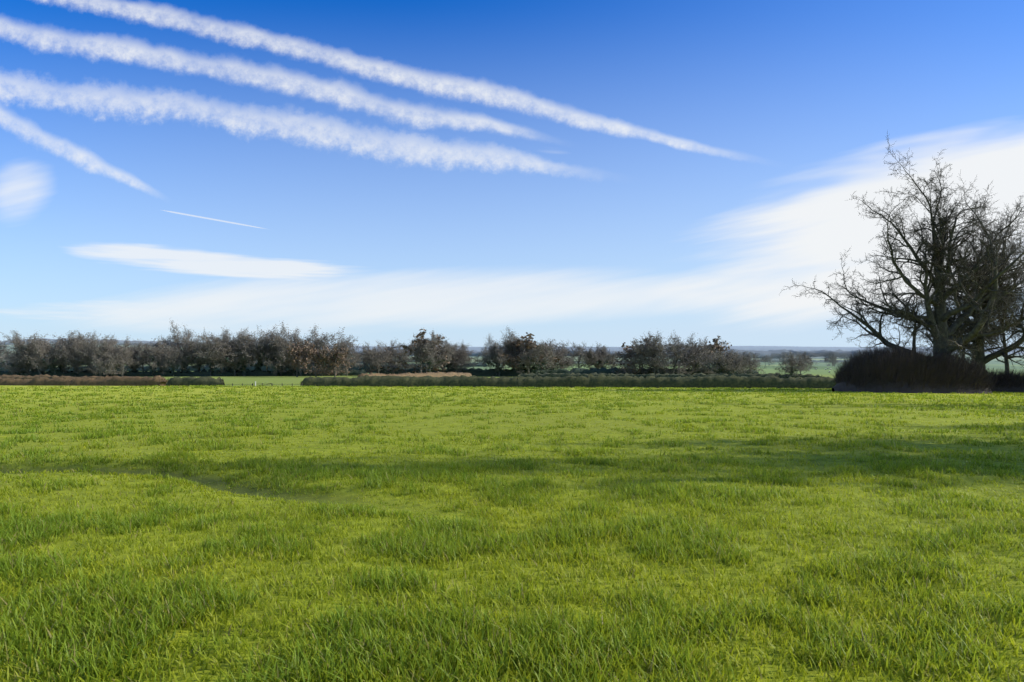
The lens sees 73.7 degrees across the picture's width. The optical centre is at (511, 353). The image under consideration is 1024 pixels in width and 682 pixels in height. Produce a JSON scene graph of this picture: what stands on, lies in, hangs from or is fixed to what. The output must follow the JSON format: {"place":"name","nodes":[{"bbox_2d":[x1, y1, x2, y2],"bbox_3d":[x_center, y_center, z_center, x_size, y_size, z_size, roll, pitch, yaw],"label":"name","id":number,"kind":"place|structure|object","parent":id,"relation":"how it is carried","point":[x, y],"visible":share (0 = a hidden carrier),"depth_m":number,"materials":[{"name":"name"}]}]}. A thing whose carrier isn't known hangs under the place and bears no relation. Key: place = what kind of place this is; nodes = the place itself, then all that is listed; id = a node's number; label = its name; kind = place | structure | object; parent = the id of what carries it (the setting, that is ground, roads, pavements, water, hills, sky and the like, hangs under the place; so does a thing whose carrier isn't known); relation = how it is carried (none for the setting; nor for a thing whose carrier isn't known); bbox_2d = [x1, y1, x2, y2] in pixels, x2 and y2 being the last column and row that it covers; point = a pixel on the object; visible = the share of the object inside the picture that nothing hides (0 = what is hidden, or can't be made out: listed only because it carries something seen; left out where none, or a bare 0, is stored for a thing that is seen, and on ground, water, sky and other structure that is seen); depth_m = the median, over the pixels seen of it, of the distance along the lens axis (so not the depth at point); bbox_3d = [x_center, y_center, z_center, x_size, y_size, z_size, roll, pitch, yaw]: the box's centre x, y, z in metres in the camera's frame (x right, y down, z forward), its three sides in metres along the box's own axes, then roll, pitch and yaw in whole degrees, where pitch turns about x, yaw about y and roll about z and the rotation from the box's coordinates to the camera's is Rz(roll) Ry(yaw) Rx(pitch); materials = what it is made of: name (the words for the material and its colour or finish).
{"place":"outdoors","nodes":[
{"label":"outdoors","id":0,"kind":"place"},
{"bbox_2d":[0,344,1023,681],"bbox_3d":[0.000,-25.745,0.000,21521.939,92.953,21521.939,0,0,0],"label":"field ground","id":1,"kind":"structure","parent":0,"point":[346,492],"depth_m":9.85,"materials":[{"name":"plant"}]},
{"bbox_2d":[0,337,31,371],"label":"tree","id":2,"kind":"object","parent":1,"relation":"on","point":[4,346],"visible":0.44,"depth_m":307.89,"materials":[{"name":"plant"}]},
{"bbox_2d":[2,346,43,374],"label":"tree","id":3,"kind":"object","parent":1,"relation":"on","point":[23,368],"visible":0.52,"depth_m":301.30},
{"bbox_2d":[0,330,52,374],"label":"tree","id":4,"kind":"object","parent":1,"relation":"on","point":[15,343],"visible":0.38,"depth_m":302.65,"materials":[{"name":"plant"}]},
{"bbox_2d":[1,330,66,374],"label":"tree","id":5,"kind":"object","parent":1,"relation":"on","point":[29,347],"visible":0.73,"depth_m":298.67,"materials":[{"name":"plant"}]},
{"bbox_2d":[10,346,69,370],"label":"tree","id":6,"kind":"object","parent":1,"relation":"on","point":[30,364],"visible":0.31,"depth_m":300.64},
{"bbox_2d":[31,338,72,374],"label":"tree","id":7,"kind":"object","parent":1,"relation":"on","point":[41,359],"visible":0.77,"depth_m":298.27,"materials":[{"name":"plant"}]},
{"bbox_2d":[27,330,101,370],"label":"tree","id":8,"kind":"object","parent":1,"relation":"on","point":[66,344],"visible":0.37,"depth_m":305.68,"materials":[{"name":"plant"}]},
{"bbox_2d":[40,330,98,372],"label":"tree","id":9,"kind":"object","parent":1,"relation":"on","point":[73,365],"visible":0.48,"depth_m":301.90,"materials":[{"name":"plant"}]},
{"bbox_2d":[57,330,90,376],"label":"tree","id":10,"kind":"object","parent":1,"relation":"on","point":[67,355],"visible":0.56,"depth_m":300.39,"materials":[{"name":"plant"}]},
{"bbox_2d":[0,374,166,385],"bbox_3d":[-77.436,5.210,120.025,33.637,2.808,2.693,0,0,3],"label":"hedge","id":11,"kind":"object","parent":1,"relation":"on","point":[159,380],"visible":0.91,"depth_m":118.92,"materials":[{"name":"plant"}]},
{"bbox_2d":[72,330,102,370],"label":"tree","id":12,"kind":"object","parent":1,"relation":"on","point":[83,355],"visible":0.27,"depth_m":308.27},
{"bbox_2d":[51,333,137,375],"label":"tree","id":13,"kind":"object","parent":1,"relation":"on","point":[102,346],"visible":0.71,"depth_m":295.97,"materials":[{"name":"plant"}]},
{"bbox_2d":[73,331,134,375],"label":"tree","id":14,"kind":"object","parent":1,"relation":"on","point":[89,347],"visible":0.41,"depth_m":301.70,"materials":[{"name":"plant"}]},
{"bbox_2d":[89,338,132,375],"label":"tree","id":15,"kind":"object","parent":1,"relation":"on","point":[106,349],"visible":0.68,"depth_m":297.44,"materials":[{"name":"plant"}]},
{"bbox_2d":[0,365,225,371],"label":"hedge","id":16,"kind":"object","parent":1,"relation":"on","point":[140,369],"visible":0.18,"depth_m":516.11,"materials":[{"name":"plant"}]},
{"bbox_2d":[96,340,145,376],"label":"tree","id":17,"kind":"object","parent":1,"relation":"on","point":[123,352],"visible":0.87,"depth_m":296.82,"materials":[{"name":"plant"}]},
{"bbox_2d":[117,336,154,370],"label":"tree","id":18,"kind":"object","parent":1,"relation":"on","point":[136,367],"visible":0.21,"depth_m":312.79,"materials":[{"name":"plant"}]},
{"bbox_2d":[121,342,176,370],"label":"tree","id":19,"kind":"object","parent":1,"relation":"on","point":[135,356],"visible":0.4,"depth_m":309.17,"materials":[{"name":"plant"}]},
{"bbox_2d":[136,336,171,375],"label":"tree","id":20,"kind":"object","parent":1,"relation":"on","point":[154,352],"visible":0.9,"depth_m":305.13,"materials":[{"name":"plant"}]},
{"bbox_2d":[145,334,179,369],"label":"tree","id":21,"kind":"object","parent":1,"relation":"on","point":[161,348],"visible":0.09,"depth_m":314.10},
{"bbox_2d":[150,347,187,376],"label":"tree","id":22,"kind":"object","parent":1,"relation":"on","point":[169,356],"visible":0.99,"depth_m":301.25,"materials":[{"name":"plant"}]},
{"bbox_2d":[0,338,351,354],"bbox_3d":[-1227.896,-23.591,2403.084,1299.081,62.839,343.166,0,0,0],"label":"hills","id":23,"kind":"structure","parent":1,"relation":"on","point":[120,342],"depth_m":2394.78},
{"bbox_2d":[157,320,198,371],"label":"tree","id":24,"kind":"object","parent":1,"relation":"on","point":[176,341],"visible":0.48,"depth_m":313.48,"materials":[{"name":"plant"}]},
{"bbox_2d":[0,369,366,376],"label":"hedge","id":25,"kind":"object","parent":1,"relation":"on","point":[203,372],"visible":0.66,"depth_m":308.45,"materials":[{"name":"plant"}]},
{"bbox_2d":[165,337,215,371],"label":"tree","id":26,"kind":"object","parent":1,"relation":"on","point":[187,355],"visible":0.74,"depth_m":307.77,"materials":[{"name":"plant"}]},
{"bbox_2d":[166,376,224,385],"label":"hedge","id":27,"kind":"object","parent":1,"relation":"on","point":[192,381],"visible":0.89,"depth_m":127.10,"materials":[{"name":"plant"}]},
{"bbox_2d":[185,333,209,370],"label":"tree","id":28,"kind":"object","parent":1,"relation":"on","point":[199,367],"visible":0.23,"depth_m":316.19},
{"bbox_2d":[187,334,241,375],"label":"tree","id":29,"kind":"object","parent":1,"relation":"on","point":[211,369],"visible":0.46,"depth_m":307.18,"materials":[{"name":"plant"}]},
{"bbox_2d":[200,330,255,370],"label":"tree","id":30,"kind":"object","parent":1,"relation":"on","point":[230,369],"visible":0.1,"depth_m":320.98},
{"bbox_2d":[190,327,268,371],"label":"tree","id":31,"kind":"object","parent":1,"relation":"on","point":[201,337],"visible":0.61,"depth_m":304.56,"materials":[{"name":"plant"}]},
{"bbox_2d":[204,328,255,375],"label":"tree","id":32,"kind":"object","parent":1,"relation":"on","point":[235,369],"visible":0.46,"depth_m":307.41,"materials":[{"name":"plant"}]},
{"bbox_2d":[210,337,274,375],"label":"tree","id":33,"kind":"object","parent":1,"relation":"on","point":[242,367],"visible":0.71,"depth_m":304.33,"materials":[{"name":"plant"}]},
{"bbox_2d":[236,324,276,369],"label":"tree","id":34,"kind":"object","parent":1,"relation":"on","point":[257,365],"visible":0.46,"depth_m":308.26,"materials":[{"name":"plant"}]},
{"bbox_2d":[224,330,291,372],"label":"tree","id":35,"kind":"object","parent":1,"relation":"on","point":[267,367],"visible":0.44,"depth_m":308.20,"materials":[{"name":"plant"}]},
{"bbox_2d":[222,383,302,385],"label":"fence","id":36,"kind":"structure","parent":1,"relation":"on","point":[266,384],"depth_m":127.94,"materials":[{"name":"brown wood"}]},
{"bbox_2d":[252,322,300,375],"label":"tree","id":37,"kind":"object","parent":1,"relation":"on","point":[282,355],"visible":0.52,"depth_m":307.72,"materials":[{"name":"plant"}]},
{"bbox_2d":[263,346,297,375],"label":"tree","id":38,"kind":"object","parent":1,"relation":"on","point":[269,363],"visible":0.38,"depth_m":308.07,"materials":[{"name":"plant"}]},
{"bbox_2d":[262,329,323,375],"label":"tree","id":39,"kind":"object","parent":1,"relation":"on","point":[284,346],"visible":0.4,"depth_m":308.53,"materials":[{"name":"plant"}]},
{"bbox_2d":[278,332,313,375],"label":"tree","id":40,"kind":"object","parent":1,"relation":"on","point":[295,343],"visible":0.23,"depth_m":308.92,"materials":[{"name":"plant"}]},
{"bbox_2d":[285,340,312,376],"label":"tree","id":41,"kind":"object","parent":1,"relation":"on","point":[292,353],"visible":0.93,"depth_m":282.03,"materials":[{"name":"brown plant"}]},
{"bbox_2d":[204,363,427,372],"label":"hedge","id":42,"kind":"object","parent":1,"relation":"on","point":[251,368],"visible":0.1,"depth_m":441.73,"materials":[{"name":"plant"}]},
{"bbox_2d":[295,341,337,376],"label":"tree","id":43,"kind":"object","parent":1,"relation":"on","point":[311,351],"visible":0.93,"depth_m":282.70,"materials":[{"name":"brown plant"}]},
{"bbox_2d":[286,325,347,375],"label":"tree","id":44,"kind":"object","parent":1,"relation":"on","point":[317,342],"visible":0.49,"depth_m":309.36,"materials":[{"name":"plant"}]},
{"bbox_2d":[313,344,354,376],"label":"tree","id":45,"kind":"object","parent":1,"relation":"on","point":[339,357],"visible":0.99,"depth_m":283.02,"materials":[{"name":"brown plant"}]},
{"bbox_2d":[310,335,365,375],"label":"tree","id":46,"kind":"object","parent":1,"relation":"on","point":[345,346],"visible":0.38,"depth_m":315.05,"materials":[{"name":"plant"}]},
{"bbox_2d":[324,337,363,375],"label":"tree","id":47,"kind":"object","parent":1,"relation":"on","point":[356,363],"visible":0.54,"depth_m":313.73,"materials":[{"name":"plant"}]},
{"bbox_2d":[245,362,486,366],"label":"hedge","id":48,"kind":"object","parent":1,"relation":"on","point":[480,365],"visible":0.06,"depth_m":795.09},
{"bbox_2d":[352,340,393,372],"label":"tree","id":49,"kind":"object","parent":1,"relation":"on","point":[367,354],"visible":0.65,"depth_m":327.20,"materials":[{"name":"plant"}]},
{"bbox_2d":[359,344,399,372],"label":"tree","id":50,"kind":"object","parent":1,"relation":"on","point":[379,362],"visible":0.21,"depth_m":339.73,"materials":[{"name":"brown plant"}]},
{"bbox_2d":[363,347,398,372],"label":"tree","id":51,"kind":"object","parent":1,"relation":"on","point":[375,359],"visible":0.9,"depth_m":323.01,"materials":[{"name":"plant"}]},
{"bbox_2d":[356,339,414,368],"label":"tree","id":52,"kind":"object","parent":1,"relation":"on","point":[402,355],"visible":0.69,"depth_m":333.04,"materials":[{"name":"plant"}]},
{"bbox_2d":[391,348,419,367],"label":"tree","id":53,"kind":"object","parent":1,"relation":"on","point":[402,360],"visible":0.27,"depth_m":340.95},
{"bbox_2d":[357,371,471,376],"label":"hedge","id":54,"kind":"object","parent":1,"relation":"on","point":[439,374],"visible":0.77,"depth_m":213.42,"materials":[{"name":"plant"}]},
{"bbox_2d":[382,329,454,373],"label":"tree","id":55,"kind":"object","parent":1,"relation":"on","point":[420,335],"visible":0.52,"depth_m":296.33,"materials":[{"name":"brown plant"}]},
{"bbox_2d":[409,330,456,371],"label":"tree","id":56,"kind":"object","parent":1,"relation":"on","point":[428,356],"visible":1,"depth_m":289.26,"materials":[{"name":"plant"}]},
{"bbox_2d":[406,339,474,371],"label":"tree","id":57,"kind":"object","parent":1,"relation":"on","point":[463,347],"visible":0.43,"depth_m":313.14,"materials":[{"name":"plant"}]},
{"bbox_2d":[428,340,480,372],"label":"tree","id":58,"kind":"object","parent":1,"relation":"on","point":[455,362],"visible":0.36,"depth_m":308.17,"materials":[{"name":"plant"}]},
{"bbox_2d":[440,342,468,367],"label":"tree","id":59,"kind":"object","parent":1,"relation":"on","point":[460,349],"visible":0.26,"depth_m":315.30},
{"bbox_2d":[449,349,479,372],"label":"tree","id":60,"kind":"object","parent":1,"relation":"on","point":[461,360],"visible":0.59,"depth_m":315.10,"materials":[{"name":"plant"}]},
{"bbox_2d":[473,334,515,375],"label":"tree","id":61,"kind":"object","parent":1,"relation":"on","point":[488,361],"visible":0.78,"depth_m":299.08,"materials":[{"name":"plant"}]},
{"bbox_2d":[351,350,678,356],"bbox_3d":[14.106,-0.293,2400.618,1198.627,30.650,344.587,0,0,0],"label":"woodland","id":62,"kind":"object","parent":1,"relation":"on","point":[477,352],"visible":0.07,"depth_m":2386.51,"materials":[{"name":"plant"}]},
{"bbox_2d":[486,325,548,369],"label":"tree","id":63,"kind":"object","parent":1,"relation":"on","point":[509,337],"visible":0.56,"depth_m":297.55,"materials":[{"name":"plant"}]},
{"bbox_2d":[493,338,559,373],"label":"tree","id":64,"kind":"object","parent":1,"relation":"on","point":[548,351],"visible":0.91,"depth_m":290.63,"materials":[{"name":"plant"}]},
{"bbox_2d":[499,332,559,373],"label":"tree","id":65,"kind":"object","parent":1,"relation":"on","point":[517,345],"visible":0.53,"depth_m":295.89,"materials":[{"name":"brown plant"}]},
{"bbox_2d":[529,339,566,369],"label":"tree","id":66,"kind":"object","parent":1,"relation":"on","point":[553,351],"visible":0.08,"depth_m":308.65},
{"bbox_2d":[544,341,576,369],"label":"tree","id":67,"kind":"object","parent":1,"relation":"on","point":[559,362],"visible":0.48,"depth_m":309.59,"materials":[{"name":"plant"}]},
{"bbox_2d":[544,342,580,368],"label":"tree","id":68,"kind":"object","parent":1,"relation":"on","point":[564,344],"visible":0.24,"depth_m":326.35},
{"bbox_2d":[300,373,835,388],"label":"hedge","id":69,"kind":"object","parent":1,"relation":"on","point":[707,381],"visible":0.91,"depth_m":129.05,"materials":[{"name":"plant"}]},
{"bbox_2d":[377,366,758,375],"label":"hedge","id":70,"kind":"object","parent":1,"relation":"on","point":[485,372],"visible":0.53,"depth_m":302.66,"materials":[{"name":"plant"}]},
{"bbox_2d":[555,341,608,370],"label":"tree","id":71,"kind":"object","parent":1,"relation":"on","point":[577,353],"visible":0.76,"depth_m":327.85,"materials":[{"name":"plant"}]},
{"bbox_2d":[580,346,622,368],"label":"tree","id":72,"kind":"object","parent":1,"relation":"on","point":[598,363],"visible":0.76,"depth_m":328.29,"materials":[{"name":"plant"}]},
{"bbox_2d":[580,344,627,368],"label":"tree","id":73,"kind":"object","parent":1,"relation":"on","point":[602,351],"visible":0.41,"depth_m":332.11,"materials":[{"name":"plant"}]},
{"bbox_2d":[609,339,662,373],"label":"tree","id":74,"kind":"object","parent":1,"relation":"on","point":[632,361],"visible":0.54,"depth_m":293.09,"materials":[{"name":"plant"}]},
{"bbox_2d":[608,336,666,373],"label":"tree","id":75,"kind":"object","parent":1,"relation":"on","point":[628,370],"visible":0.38,"depth_m":300.00,"materials":[{"name":"brown plant"}]},
{"bbox_2d":[618,330,692,373],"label":"tree","id":76,"kind":"object","parent":1,"relation":"on","point":[666,349],"visible":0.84,"depth_m":287.40,"materials":[{"name":"plant"}]},
{"bbox_2d":[630,336,687,373],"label":"tree","id":77,"kind":"object","parent":1,"relation":"on","point":[663,363],"visible":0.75,"depth_m":288.11,"materials":[{"name":"plant"}]},
{"bbox_2d":[517,372,821,378],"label":"hedge","id":78,"kind":"object","parent":1,"relation":"on","point":[657,375],"visible":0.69,"depth_m":234.79,"materials":[{"name":"plant"}]},
{"bbox_2d":[637,332,702,373],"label":"tree","id":79,"kind":"object","parent":1,"relation":"on","point":[680,345],"visible":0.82,"depth_m":288.87,"materials":[{"name":"plant"}]},
{"bbox_2d":[661,336,713,374],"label":"tree","id":80,"kind":"object","parent":1,"relation":"on","point":[689,366],"visible":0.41,"depth_m":296.59,"materials":[{"name":"plant"}]},
{"bbox_2d":[673,338,721,371],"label":"tree","id":81,"kind":"object","parent":1,"relation":"on","point":[696,351],"visible":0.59,"depth_m":293.86,"materials":[{"name":"plant"}]},
{"bbox_2d":[686,336,738,367],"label":"tree","id":82,"kind":"object","parent":1,"relation":"on","point":[711,348],"visible":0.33,"depth_m":327.84,"materials":[{"name":"brown plant"}]},
{"bbox_2d":[696,349,743,373],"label":"tree","id":83,"kind":"object","parent":1,"relation":"on","point":[714,360],"visible":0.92,"depth_m":259.16,"materials":[{"name":"plant"}]},
{"bbox_2d":[710,348,748,373],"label":"tree","id":84,"kind":"object","parent":1,"relation":"on","point":[732,358],"visible":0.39,"depth_m":262.71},
{"bbox_2d":[714,354,745,374],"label":"tree","id":85,"kind":"object","parent":1,"relation":"on","point":[737,369],"visible":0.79,"depth_m":258.72,"materials":[{"name":"plant"}]},
{"bbox_2d":[730,350,761,373],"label":"tree","id":86,"kind":"object","parent":1,"relation":"on","point":[751,360],"visible":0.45,"depth_m":269.18,"materials":[{"name":"plant"}]},
{"bbox_2d":[738,356,754,373],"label":"tree","id":87,"kind":"object","parent":1,"relation":"on","point":[748,366],"visible":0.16,"depth_m":271.31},
{"bbox_2d":[644,359,853,363],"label":"hedge","id":88,"kind":"object","parent":1,"relation":"on","point":[820,361],"visible":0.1,"depth_m":1295.44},
{"bbox_2d":[744,356,764,373],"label":"tree","id":89,"kind":"object","parent":1,"relation":"on","point":[755,366],"visible":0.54,"depth_m":273.73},
{"bbox_2d":[760,355,773,363],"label":"tree","id":90,"kind":"object","parent":1,"relation":"on","point":[764,358],"visible":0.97,"depth_m":676.58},
{"bbox_2d":[775,353,787,361],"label":"tree","id":91,"kind":"object","parent":1,"relation":"on","point":[780,356],"visible":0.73,"depth_m":1076.66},
{"bbox_2d":[684,349,881,358],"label":"hills","id":92,"kind":"structure","parent":1,"relation":"on","point":[769,352],"depth_m":1929.21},
{"bbox_2d":[774,352,810,376],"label":"tree","id":93,"kind":"object","parent":1,"relation":"on","point":[793,367],"visible":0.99,"depth_m":208.17,"materials":[{"name":"plant"}]},
{"bbox_2d":[775,353,818,374],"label":"tree","id":94,"kind":"object","parent":1,"relation":"on","point":[805,366],"visible":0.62,"depth_m":216.85,"materials":[{"name":"plant"}]},
{"bbox_2d":[799,352,809,361],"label":"tree","id":95,"kind":"object","parent":1,"relation":"on","point":[803,355],"visible":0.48,"depth_m":992.22,"materials":[{"name":"brown plant"}]},
{"bbox_2d":[763,356,848,359],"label":"hedge","id":96,"kind":"object","parent":1,"relation":"on","point":[819,357],"visible":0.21,"depth_m":1700.01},
{"bbox_2d":[825,355,836,364],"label":"tree","id":97,"kind":"object","parent":1,"relation":"on","point":[831,359],"visible":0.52,"depth_m":637.59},
{"bbox_2d":[826,353,843,366],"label":"tree","id":98,"kind":"object","parent":1,"relation":"on","point":[832,358],"visible":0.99,"depth_m":612.04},
{"bbox_2d":[779,131,1023,364],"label":"oak tree","id":99,"kind":"object","parent":1,"relation":"on","point":[938,247],"visible":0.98,"depth_m":64.52,"materials":[{"name":"brown plant"}]},
{"bbox_2d":[831,344,997,393],"bbox_3d":[37.927,1.799,64.500,15.466,5.664,6.720,0,0,0],"label":"thicket bush","id":100,"kind":"object","parent":1,"relation":"on","point":[889,370],"visible":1,"depth_m":62.82,"materials":[{"name":"plant"}]},
{"bbox_2d":[900,285,972,359],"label":"tree","id":101,"kind":"object","parent":1,"relation":"on","point":[927,332],"visible":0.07,"depth_m":92.20,"materials":[{"name":"brown plant"}]},
{"bbox_2d":[868,185,1023,372],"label":"tree","id":102,"kind":"object","parent":1,"relation":"on","point":[986,359],"visible":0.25,"depth_m":67.43,"materials":[{"name":"brown plant"}]},
{"bbox_2d":[894,206,1023,356],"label":"tree","id":103,"kind":"object","parent":1,"relation":"on","point":[958,349],"visible":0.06,"depth_m":74.09,"materials":[{"name":"brown plant"}]},
{"bbox_2d":[951,279,1023,370],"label":"tree","id":104,"kind":"object","parent":1,"relation":"on","point":[1006,361],"visible":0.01,"depth_m":80.25,"materials":[{"name":"brown plant"}]},
{"bbox_2d":[987,367,1023,391],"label":"hedge","id":105,"kind":"object","parent":1,"relation":"on","point":[1010,381],"visible":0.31,"depth_m":70.22,"materials":[{"name":"plant"}]},
{"bbox_2d":[995,228,1023,352],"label":"tree","id":106,"kind":"object","parent":1,"relation":"on","point":[1016,331],"visible":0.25,"depth_m":75.81,"materials":[{"name":"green plant"}]},
{"bbox_2d":[0,0,1023,346],"label":"sky","id":107,"kind":"structure","parent":0,"point":[608,173],"materials":[{"name":"blue"}]}
]}

